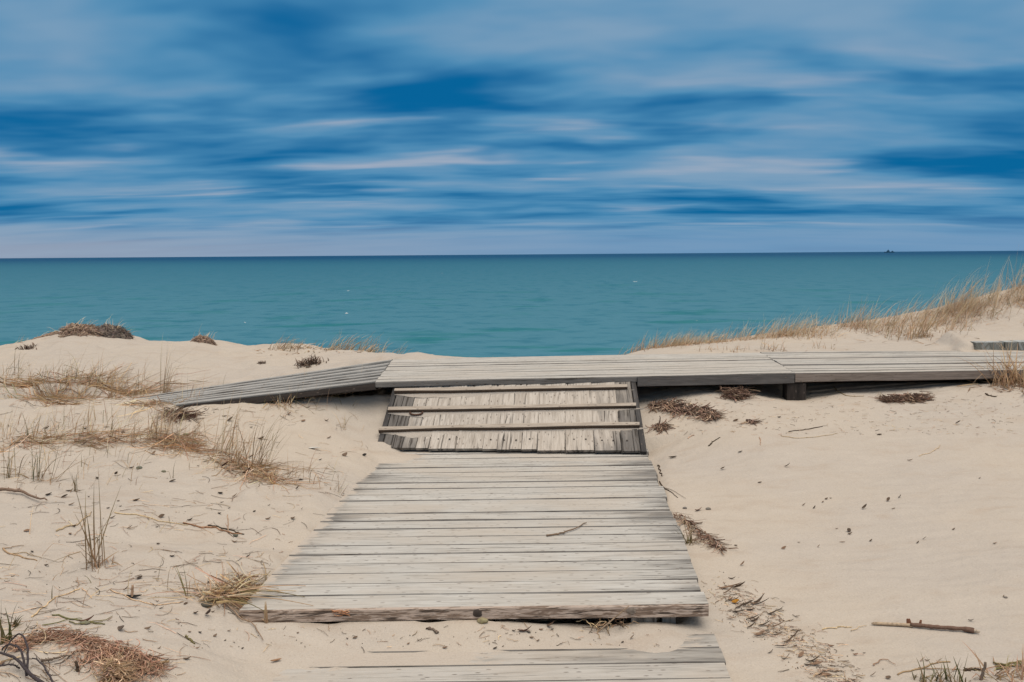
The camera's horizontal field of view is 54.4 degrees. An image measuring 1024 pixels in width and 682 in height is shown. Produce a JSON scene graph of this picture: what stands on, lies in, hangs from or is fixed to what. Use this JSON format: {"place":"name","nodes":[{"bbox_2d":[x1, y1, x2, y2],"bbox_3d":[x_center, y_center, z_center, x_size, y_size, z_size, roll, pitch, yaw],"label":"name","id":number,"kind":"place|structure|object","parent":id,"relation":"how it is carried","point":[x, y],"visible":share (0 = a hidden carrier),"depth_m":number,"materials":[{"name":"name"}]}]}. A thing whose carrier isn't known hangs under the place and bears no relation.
{"place":"outdoors","nodes":[
{"label":"outdoors","id":0,"kind":"place"},
{"bbox_2d":[0,286,1023,681],"bbox_3d":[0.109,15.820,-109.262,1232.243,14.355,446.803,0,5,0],"label":"ground","id":1,"kind":"structure","parent":0,"point":[820,572],"depth_m":5.20,"materials":[{"name":"sand"}]},
{"bbox_2d":[0,411,21,441],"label":"grass tuft","id":2,"kind":"object","parent":1,"relation":"on","point":[9,429],"visible":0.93,"depth_m":6.55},
{"bbox_2d":[2,349,24,379],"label":"grass tuft","id":3,"kind":"object","parent":1,"relation":"on","point":[14,367],"visible":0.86,"depth_m":8.98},
{"bbox_2d":[0,609,30,649],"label":"grass tuft","id":4,"kind":"object","parent":1,"relation":"on","point":[9,635],"visible":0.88,"depth_m":3.32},
{"bbox_2d":[11,616,21,626],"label":"grass tuft","id":5,"kind":"object","parent":1,"relation":"on","point":[15,623],"visible":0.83,"depth_m":3.52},
{"bbox_2d":[2,545,39,560],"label":"twig","id":6,"kind":"object","parent":1,"relation":"on","point":[14,554],"visible":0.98,"depth_m":4.34,"materials":[{"name":"beige plant"}]},
{"bbox_2d":[0,442,42,482],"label":"grass tuft","id":7,"kind":"object","parent":1,"relation":"on","point":[9,467],"visible":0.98,"depth_m":5.50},
{"bbox_2d":[0,487,46,499],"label":"fallen branch","id":8,"kind":"object","parent":1,"relation":"on","point":[16,490],"visible":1,"depth_m":5.24,"materials":[{"name":"wood"}]},
{"bbox_2d":[7,413,40,443],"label":"grass tuft","id":9,"kind":"object","parent":1,"relation":"on","point":[27,430],"visible":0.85,"depth_m":6.44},
{"bbox_2d":[14,342,36,349],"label":"dead tuft","id":10,"kind":"object","parent":1,"relation":"on","point":[27,347],"visible":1,"depth_m":10.36,"materials":[{"name":"brown plant"}]},
{"bbox_2d":[0,633,54,681],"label":"bramble","id":11,"kind":"object","parent":1,"relation":"on","point":[24,665],"visible":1,"depth_m":3.14,"materials":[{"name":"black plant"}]},
{"bbox_2d":[1,362,77,394],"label":"grass tuft","id":12,"kind":"object","parent":1,"relation":"on","point":[51,374],"visible":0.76,"depth_m":8.89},
{"bbox_2d":[17,431,69,482],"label":"grass tuft","id":13,"kind":"object","parent":1,"relation":"on","point":[32,469],"visible":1,"depth_m":5.50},
{"bbox_2d":[31,329,58,339],"bbox_3d":[-5.057,-0.079,10.890,0.432,0.188,0.283,2,6,27],"label":"grass clod","id":14,"kind":"object","parent":1,"relation":"on","point":[51,333],"depth_m":10.86,"materials":[{"name":"brown plant"}]},
{"bbox_2d":[0,623,105,658],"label":"root mat","id":15,"kind":"object","parent":1,"relation":"on","point":[53,636],"visible":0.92,"depth_m":3.38,"materials":[{"name":"brown plant"}]},
{"bbox_2d":[40,654,74,661],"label":"twig","id":16,"kind":"object","parent":1,"relation":"on","point":[50,659],"visible":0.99,"depth_m":3.24,"materials":[{"name":"brown plant"}]},
{"bbox_2d":[0,383,117,408],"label":"straw mat","id":17,"kind":"object","parent":1,"relation":"on","point":[48,400],"visible":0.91,"depth_m":7.80,"materials":[{"name":"beige plant"}]},
{"bbox_2d":[31,588,91,616],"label":"twig","id":18,"kind":"object","parent":1,"relation":"on","point":[59,596],"visible":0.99,"depth_m":3.85,"materials":[{"name":"beige plant"}]},
{"bbox_2d":[42,413,82,438],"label":"grass tuft","id":19,"kind":"object","parent":1,"relation":"on","point":[56,430],"visible":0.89,"depth_m":6.41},
{"bbox_2d":[56,511,91,533],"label":"twig","id":20,"kind":"object","parent":1,"relation":"on","point":[63,527],"visible":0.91,"depth_m":4.70,"materials":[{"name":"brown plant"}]},
{"bbox_2d":[47,433,101,484],"bbox_3d":[-2.433,0.633,5.497,0.302,0.314,0.124,0,5,0],"label":"grass tuft","id":21,"kind":"object","parent":1,"relation":"on","point":[65,470],"visible":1,"depth_m":5.48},
{"bbox_2d":[42,614,111,625],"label":"twig","id":22,"kind":"object","parent":1,"relation":"on","point":[67,618],"visible":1,"depth_m":3.59,"materials":[{"name":"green plant"}]},
{"bbox_2d":[74,661,79,671],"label":"twig","id":23,"kind":"object","parent":1,"relation":"on","point":[76,665],"visible":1,"depth_m":3.23,"materials":[{"name":"wood"}]},
{"bbox_2d":[70,472,84,491],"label":"grass tuft","id":24,"kind":"object","parent":1,"relation":"on","point":[75,484],"visible":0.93,"depth_m":5.35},
{"bbox_2d":[57,318,102,337],"bbox_3d":[-4.653,-0.141,10.780,0.583,0.242,0.359,0,5,0],"label":"grass clod","id":25,"kind":"object","parent":1,"relation":"on","point":[76,328],"depth_m":10.71,"materials":[{"name":"brown plant"}]},
{"bbox_2d":[0,419,164,459],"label":"straw mat","id":26,"kind":"object","parent":1,"relation":"on","point":[95,435],"visible":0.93,"depth_m":6.39,"materials":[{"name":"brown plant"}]},
{"bbox_2d":[72,391,102,439],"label":"grass tuft","id":27,"kind":"object","parent":1,"relation":"on","point":[88,417],"visible":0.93,"depth_m":6.50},
{"bbox_2d":[53,468,143,571],"bbox_3d":[-1.777,0.762,4.170,0.283,0.434,0.368,2,6,27],"label":"grass tuft","id":28,"kind":"object","parent":1,"relation":"on","point":[93,557],"visible":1,"depth_m":4.21,"materials":[{"name":"plant"}]},
{"bbox_2d":[64,353,133,391],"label":"grass tuft","id":29,"kind":"object","parent":1,"relation":"on","point":[100,374],"visible":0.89,"depth_m":8.85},
{"bbox_2d":[0,357,213,398],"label":"straw mat","id":30,"kind":"object","parent":1,"relation":"on","point":[126,392],"visible":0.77,"depth_m":8.78,"materials":[{"name":"beige plant"}]},
{"bbox_2d":[50,351,83,384],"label":"grass tuft","id":31,"kind":"object","parent":30,"relation":"on","point":[66,373],"visible":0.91,"depth_m":8.79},
{"bbox_2d":[55,355,107,393],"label":"grass tuft","id":32,"kind":"object","parent":30,"relation":"on","point":[84,374],"visible":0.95,"depth_m":8.83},
{"bbox_2d":[94,368,130,399],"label":"grass tuft","id":33,"kind":"object","parent":1,"relation":"on","point":[112,391],"visible":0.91,"depth_m":8.10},
{"bbox_2d":[101,407,132,447],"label":"grass tuft","id":34,"kind":"object","parent":1,"relation":"on","point":[112,427],"visible":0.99,"depth_m":6.38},
{"bbox_2d":[94,318,142,339],"bbox_3d":[-4.317,-0.144,10.840,0.471,0.311,0.297,1,5,14],"label":"grass clod","id":35,"kind":"object","parent":1,"relation":"on","point":[112,331],"depth_m":10.77,"materials":[{"name":"brown plant"}]},
{"bbox_2d":[89,648,149,681],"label":"root mat","id":36,"kind":"object","parent":1,"relation":"on","point":[117,671],"visible":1,"depth_m":3.22,"materials":[{"name":"brown plant"}]},
{"bbox_2d":[55,637,136,680],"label":"root mat","id":37,"kind":"object","parent":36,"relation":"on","point":[88,659],"visible":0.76,"depth_m":3.28,"materials":[{"name":"brown plant"}]},
{"bbox_2d":[80,635,176,681],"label":"root mat","id":38,"kind":"object","parent":1,"relation":"on","point":[109,648],"visible":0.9,"depth_m":3.31,"materials":[{"name":"brown plant"}]},
{"bbox_2d":[130,585,133,597],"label":"twig","id":39,"kind":"object","parent":1,"relation":"on","point":[132,590],"visible":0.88,"depth_m":3.88,"materials":[{"name":"wood"}]},
{"bbox_2d":[120,413,151,443],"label":"grass tuft","id":40,"kind":"object","parent":1,"relation":"on","point":[132,435],"visible":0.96,"depth_m":6.36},
{"bbox_2d":[110,588,183,604],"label":"twig","id":41,"kind":"object","parent":1,"relation":"on","point":[142,601],"visible":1,"depth_m":3.85,"materials":[{"name":"brown plant"}]},
{"bbox_2d":[114,512,183,524],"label":"twig","id":42,"kind":"object","parent":1,"relation":"on","point":[146,516],"visible":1,"depth_m":4.88,"materials":[{"name":"wood"}]},
{"bbox_2d":[122,384,188,448],"bbox_3d":[-2.307,0.482,6.449,0.518,0.365,0.555,0,5,0],"label":"grass tuft","id":43,"kind":"object","parent":1,"relation":"on","point":[155,427],"visible":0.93,"depth_m":6.47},
{"bbox_2d":[144,660,169,668],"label":"twig","id":44,"kind":"object","parent":1,"relation":"on","point":[159,663],"visible":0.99,"depth_m":3.32,"materials":[{"name":"brown plant"}]},
{"bbox_2d":[147,410,200,448],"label":"grass tuft","id":45,"kind":"object","parent":1,"relation":"on","point":[177,439],"visible":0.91,"depth_m":6.32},
{"bbox_2d":[122,423,234,460],"bbox_3d":[-2.120,0.623,6.360,0.884,0.177,0.705,0,5,0],"label":"straw mat","id":46,"kind":"object","parent":1,"relation":"on","point":[181,444],"visible":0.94,"depth_m":6.30,"materials":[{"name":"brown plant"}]},
{"bbox_2d":[160,337,196,393],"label":"grass tuft","id":47,"kind":"object","parent":1,"relation":"on","point":[164,389],"visible":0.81,"depth_m":8.73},
{"bbox_2d":[151,405,208,423],"bbox_3d":[-2.287,0.507,6.894,0.396,0.104,0.412,3,6,32],"label":"straw mat","id":48,"kind":"object","parent":1,"relation":"on","point":[185,412],"visible":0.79,"depth_m":6.87,"materials":[{"name":"brown plant"}]},
{"bbox_2d":[0,355,362,606],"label":"sparse grass","id":49,"kind":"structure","parent":1,"relation":"on","point":[118,428],"depth_m":6.46,"materials":[{"name":"plant"}]},
{"bbox_2d":[173,565,190,598],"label":"grass tuft","id":50,"kind":"object","parent":1,"relation":"on","point":[182,583],"visible":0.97,"depth_m":3.92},
{"bbox_2d":[175,415,210,450],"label":"grass tuft","id":51,"kind":"object","parent":1,"relation":"on","point":[193,434],"visible":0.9,"depth_m":6.29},
{"bbox_2d":[182,375,207,397],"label":"grass tuft","id":52,"kind":"object","parent":1,"relation":"on","point":[192,388],"visible":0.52,"depth_m":7.73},
{"bbox_2d":[191,330,217,345],"bbox_3d":[-3.376,-0.060,10.893,0.330,0.272,0.212,-1,5,-10],"label":"grass clod","id":53,"kind":"object","parent":1,"relation":"on","point":[200,338],"depth_m":10.85,"materials":[{"name":"brown plant"}]},
{"bbox_2d":[201,602,212,607],"bbox_3d":[-1.189,1.029,3.880,0.046,0.021,0.030,0,5,0],"label":"pebble","id":54,"kind":"object","parent":1,"relation":"on","point":[207,605],"visible":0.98,"depth_m":3.87,"materials":[{"name":"stone"}]},
{"bbox_2d":[147,558,270,619],"bbox_3d":[-1.111,1.044,4.048,0.475,0.224,0.614,2,6,27],"label":"grass tuft","id":55,"kind":"object","parent":1,"relation":"on","point":[214,590],"visible":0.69,"depth_m":3.99,"materials":[{"name":"beige plant"}]},
{"bbox_2d":[217,574,313,610],"bbox_3d":[-0.930,1.005,4.033,0.376,0.047,0.386,1,5,20],"label":"straw","id":56,"kind":"object","parent":55,"relation":"on","point":[250,590],"visible":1,"depth_m":3.99,"materials":[{"name":"beige plant"}]},
{"bbox_2d":[183,522,241,533],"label":"twig","id":57,"kind":"object","parent":1,"relation":"on","point":[211,527],"visible":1,"depth_m":4.86,"materials":[{"name":"brown plant"}]},
{"bbox_2d":[191,392,255,456],"bbox_3d":[-1.784,0.501,6.248,0.452,0.444,0.345,-2,5,-13],"label":"grass tuft","id":58,"kind":"object","parent":1,"relation":"on","point":[227,448],"visible":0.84,"depth_m":6.21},
{"bbox_2d":[208,525,243,534],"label":"twig","id":59,"kind":"object","parent":1,"relation":"on","point":[225,528],"visible":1,"depth_m":4.87,"materials":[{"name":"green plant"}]},
{"bbox_2d":[209,407,265,476],"bbox_3d":[-1.646,0.572,6.028,0.337,0.409,0.466,-3,6,-31],"label":"grass tuft","id":60,"kind":"object","parent":1,"relation":"on","point":[235,463],"visible":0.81,"depth_m":6.01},
{"bbox_2d":[213,596,262,639],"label":"twig","id":61,"kind":"object","parent":1,"relation":"on","point":[232,609],"visible":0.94,"depth_m":3.86,"materials":[{"name":"wood"}]},
{"bbox_2d":[189,451,327,490],"bbox_3d":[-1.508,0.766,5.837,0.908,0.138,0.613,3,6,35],"label":"dry grass","id":62,"kind":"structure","parent":1,"relation":"on","point":[256,473],"depth_m":5.85,"materials":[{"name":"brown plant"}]},
{"bbox_2d":[228,412,291,468],"bbox_3d":[-1.540,0.584,6.007,0.410,0.394,0.455,0,5,0],"label":"grass tuft","id":63,"kind":"object","parent":1,"relation":"on","point":[259,458],"visible":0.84,"depth_m":6.02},
{"bbox_2d":[261,604,268,622],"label":"grass tuft","id":64,"kind":"object","parent":1,"relation":"on","point":[265,620],"visible":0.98,"depth_m":3.82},
{"bbox_2d":[139,359,392,407],"bbox_3d":[-2.393,0.496,7.963,2.837,0.507,1.701,-1,5,-5],"label":"boardwalk section","id":65,"kind":"object","parent":1,"relation":"on","point":[353,379],"visible":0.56,"depth_m":7.70,"materials":[{"name":"grey wood"}]},
{"bbox_2d":[109,393,199,417],"bbox_3d":[-2.617,0.461,7.391,0.756,0.174,1.284,0,5,0],"label":"straw mat","id":66,"kind":"object","parent":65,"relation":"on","point":[151,403],"visible":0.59,"depth_m":7.16,"materials":[{"name":"beige plant"}]},
{"bbox_2d":[264,394,303,415],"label":"grass tuft","id":67,"kind":"object","parent":1,"relation":"on","point":[284,403],"visible":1,"depth_m":7.12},
{"bbox_2d":[256,333,316,354],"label":"grass tuft","id":68,"kind":"object","parent":1,"relation":"on","point":[287,346],"visible":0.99,"depth_m":10.50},
{"bbox_2d":[249,393,349,413],"bbox_3d":[-1.545,0.426,7.556,0.799,0.168,1.102,4,7,44],"label":"straw mat","id":69,"kind":"object","parent":1,"relation":"on","point":[297,401],"visible":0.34,"depth_m":7.18,"materials":[{"name":"beige plant"}]},
{"bbox_2d":[294,355,328,368],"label":"dead tuft","id":70,"kind":"object","parent":1,"relation":"on","point":[307,362],"visible":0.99,"depth_m":9.55,"materials":[{"name":"brown plant"}]},
{"bbox_2d":[287,341,365,353],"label":"grass tuft","id":71,"kind":"object","parent":1,"relation":"on","point":[315,347],"visible":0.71,"depth_m":10.46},
{"bbox_2d":[292,331,381,353],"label":"grass tuft","id":72,"kind":"object","parent":1,"relation":"on","point":[346,347],"visible":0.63,"depth_m":10.47,"materials":[{"name":"plant"}]},
{"bbox_2d":[330,479,350,495],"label":"grass tuft","id":73,"kind":"object","parent":1,"relation":"on","point":[340,487],"visible":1,"depth_m":5.70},
{"bbox_2d":[357,338,417,353],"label":"grass tuft","id":74,"kind":"object","parent":1,"relation":"on","point":[382,351],"visible":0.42,"depth_m":10.44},
{"bbox_2d":[426,627,438,633],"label":"twig","id":75,"kind":"object","parent":1,"relation":"on","point":[433,629],"visible":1,"depth_m":3.82,"materials":[{"name":"wood"}]},
{"bbox_2d":[239,448,708,623],"bbox_3d":[-0.051,1.060,5.462,2.018,0.323,3.182,0,5,0],"label":"boardwalk landing","id":76,"kind":"object","parent":1,"relation":"on","point":[444,535],"visible":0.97,"depth_m":4.66,"materials":[{"name":"grey wood"}]},
{"bbox_2d":[378,382,646,454],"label":"ramp","id":77,"kind":"structure","parent":76,"relation":"on","point":[574,437],"depth_m":7.09,"materials":[{"name":"grey wood"}]},
{"bbox_2d":[381,390,646,437],"bbox_3d":[0.005,0.521,7.179,1.892,0.277,0.443,0,5,0],"label":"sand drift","id":78,"kind":"object","parent":77,"relation":"on","point":[417,434],"visible":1,"depth_m":7.14,"materials":[{"name":"wood"},{"name":"dark wood"}]},
{"bbox_2d":[546,522,586,535],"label":"twig","id":79,"kind":"object","parent":76,"relation":"on","point":[564,531],"visible":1,"depth_m":4.89,"materials":[{"name":"wood"}]},
{"bbox_2d":[477,617,487,623],"bbox_3d":[-0.114,1.085,3.862,0.045,0.024,0.028,0,5,0],"label":"pebble","id":80,"kind":"object","parent":1,"relation":"on","point":[482,620],"visible":1,"depth_m":3.85,"materials":[{"name":"stone"}]},
{"bbox_2d":[272,634,731,681],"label":"step","id":81,"kind":"object","parent":1,"relation":"on","point":[702,659],"visible":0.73,"depth_m":3.58,"materials":[{"name":"grey wood"}]},
{"bbox_2d":[0,386,1023,681],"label":"plant litter","id":82,"kind":"object","parent":1,"relation":"on","point":[822,654],"visible":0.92,"depth_m":4.00,"materials":[{"name":"brown plant"}]},
{"bbox_2d":[375,352,794,386],"bbox_3d":[0.647,0.279,8.242,3.462,0.166,1.658,-1,5,-6],"label":"boardwalk section","id":83,"kind":"object","parent":1,"relation":"on","point":[644,370],"visible":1,"depth_m":7.86,"materials":[{"name":"grey wood"}]},
{"bbox_2d":[576,606,638,637],"bbox_3d":[0.373,1.091,3.907,0.213,0.143,0.176,-3,5,-24],"label":"reed heap","id":84,"kind":"object","parent":1,"relation":"on","point":[603,625],"visible":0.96,"depth_m":3.89,"materials":[{"name":"brown plant"}]},
{"bbox_2d":[646,416,675,434],"bbox_3d":[1.058,0.607,7.147,0.220,0.105,0.258,0,5,0],"label":"reed heap","id":85,"kind":"object","parent":1,"relation":"on","point":[659,427],"visible":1,"depth_m":7.13,"materials":[{"name":"brown plant"}]},
{"bbox_2d":[644,397,727,422],"bbox_3d":[1.278,0.500,7.297,0.709,0.127,0.307,4,7,42],"label":"reed heap","id":86,"kind":"object","parent":1,"relation":"on","point":[677,408],"visible":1,"depth_m":7.29,"materials":[{"name":"brown plant"}]},
{"bbox_2d":[675,519,698,544],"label":"grass tuft","id":87,"kind":"object","parent":1,"relation":"on","point":[688,541],"visible":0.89,"depth_m":4.90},
{"bbox_2d":[673,512,738,554],"bbox_3d":[0.948,0.960,5.037,0.229,0.065,0.662,-2,5,-13],"label":"reed heap","id":88,"kind":"object","parent":1,"relation":"on","point":[713,542],"visible":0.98,"depth_m":4.96,"materials":[{"name":"brown plant"}]},
{"bbox_2d":[716,385,760,402],"bbox_3d":[1.709,0.381,7.528,0.342,0.110,0.389,4,6,39],"label":"reed heap","id":89,"kind":"object","parent":1,"relation":"on","point":[736,393],"visible":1,"depth_m":7.47,"materials":[{"name":"brown plant"}]},
{"bbox_2d":[740,418,763,425],"bbox_3d":[1.685,0.558,6.883,0.216,0.040,0.144,-3,6,-30],"label":"reed heap","id":90,"kind":"object","parent":1,"relation":"on","point":[750,421],"visible":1,"depth_m":6.88,"materials":[{"name":"brown plant"}]},
{"bbox_2d":[743,338,807,351],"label":"grass tuft","id":91,"kind":"object","parent":1,"relation":"on","point":[773,346],"visible":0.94,"depth_m":9.49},
{"bbox_2d":[781,433,836,437],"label":"twig","id":92,"kind":"object","parent":1,"relation":"on","point":[807,437],"visible":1,"depth_m":6.58,"materials":[{"name":"wood"}]},
{"bbox_2d":[812,339,847,349],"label":"grass tuft","id":93,"kind":"object","parent":1,"relation":"on","point":[823,345],"visible":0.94,"depth_m":9.61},
{"bbox_2d":[822,625,866,630],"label":"twig","id":94,"kind":"object","parent":1,"relation":"on","point":[842,626],"visible":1,"depth_m":3.93,"materials":[{"name":"wood"}]},
{"bbox_2d":[760,351,1023,400],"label":"boardwalk section","id":95,"kind":"object","parent":1,"relation":"on","point":[826,366],"visible":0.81,"depth_m":8.01,"materials":[{"name":"grey wood"}]},
{"bbox_2d":[855,309,936,345],"bbox_3d":[4.021,-0.188,10.104,0.869,0.380,1.020,4,6,38],"label":"grass tuft","id":96,"kind":"object","parent":1,"relation":"on","point":[908,333],"visible":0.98,"depth_m":10.01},
{"bbox_2d":[868,391,934,403],"bbox_3d":[2.908,0.416,7.379,0.472,0.071,0.318,0,5,0],"label":"reed heap","id":97,"kind":"object","parent":1,"relation":"on","point":[908,397],"visible":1,"depth_m":7.34,"materials":[{"name":"brown plant"}]},
{"bbox_2d":[880,305,937,339],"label":"grass tuft","id":98,"kind":"object","parent":1,"relation":"on","point":[925,330],"visible":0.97,"depth_m":9.97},
{"bbox_2d":[873,659,950,674],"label":"twig","id":99,"kind":"object","parent":1,"relation":"on","point":[928,665],"visible":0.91,"depth_m":3.49,"materials":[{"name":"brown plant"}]},
{"bbox_2d":[871,618,979,632],"bbox_3d":[1.607,1.109,3.875,0.391,0.044,0.026,2,5,22],"label":"driftwood stick","id":100,"kind":"object","parent":1,"relation":"on","point":[908,623],"visible":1,"depth_m":3.87,"materials":[{"name":"brown wood"}]},
{"bbox_2d":[912,654,951,681],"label":"grass tuft","id":101,"kind":"object","parent":1,"relation":"on","point":[923,678],"visible":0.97,"depth_m":3.40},
{"bbox_2d":[914,656,975,681],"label":"grass tuft","id":102,"kind":"object","parent":1,"relation":"on","point":[946,677],"visible":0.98,"depth_m":3.39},
{"bbox_2d":[932,310,979,350],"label":"grass tuft","id":103,"kind":"object","parent":1,"relation":"on","point":[959,332],"visible":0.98,"depth_m":9.55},
{"bbox_2d":[920,641,1023,681],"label":"grass tuft","id":104,"kind":"object","parent":1,"relation":"on","point":[1007,671],"visible":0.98,"depth_m":3.39,"materials":[{"name":"plant"}]},
{"bbox_2d":[963,667,982,671],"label":"twig","id":105,"kind":"object","parent":1,"relation":"on","point":[970,669],"visible":0.83,"depth_m":3.48,"materials":[{"name":"wood"}]},
{"bbox_2d":[979,662,986,680],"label":"twig","id":106,"kind":"object","parent":1,"relation":"on","point":[983,671],"visible":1,"depth_m":3.38,"materials":[{"name":"brown plant"}]},
{"bbox_2d":[957,338,1023,393],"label":"grass tuft","id":107,"kind":"object","parent":1,"relation":"on","point":[1013,379],"visible":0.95,"depth_m":7.62,"materials":[{"name":"plant"}]},
{"bbox_2d":[970,340,1023,349],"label":"plank step","id":108,"kind":"object","parent":1,"relation":"on","point":[987,345],"visible":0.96,"depth_m":9.20,"materials":[{"name":"grey wood"}]},
{"bbox_2d":[993,660,1023,669],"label":"twig","id":109,"kind":"object","parent":1,"relation":"on","point":[1003,664],"visible":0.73,"depth_m":3.50,"materials":[{"name":"plant"}]},
{"bbox_2d":[0,251,1023,356],"bbox_3d":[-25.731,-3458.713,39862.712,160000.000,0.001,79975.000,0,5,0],"label":"water","id":110,"kind":"structure","parent":0,"point":[519,305],"depth_m":255.56,"materials":[{"name":"liquid"}]},
{"bbox_2d":[0,0,1023,257],"label":"sky","id":111,"kind":"structure","parent":0,"point":[129,128],"materials":[{"name":"blue"}]},
{"bbox_2d":[618,246,1023,354],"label":"dune grass","id":112,"kind":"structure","parent":0,"point":[970,305],"depth_m":10.61,"materials":[{"name":"plant"}]}
]}

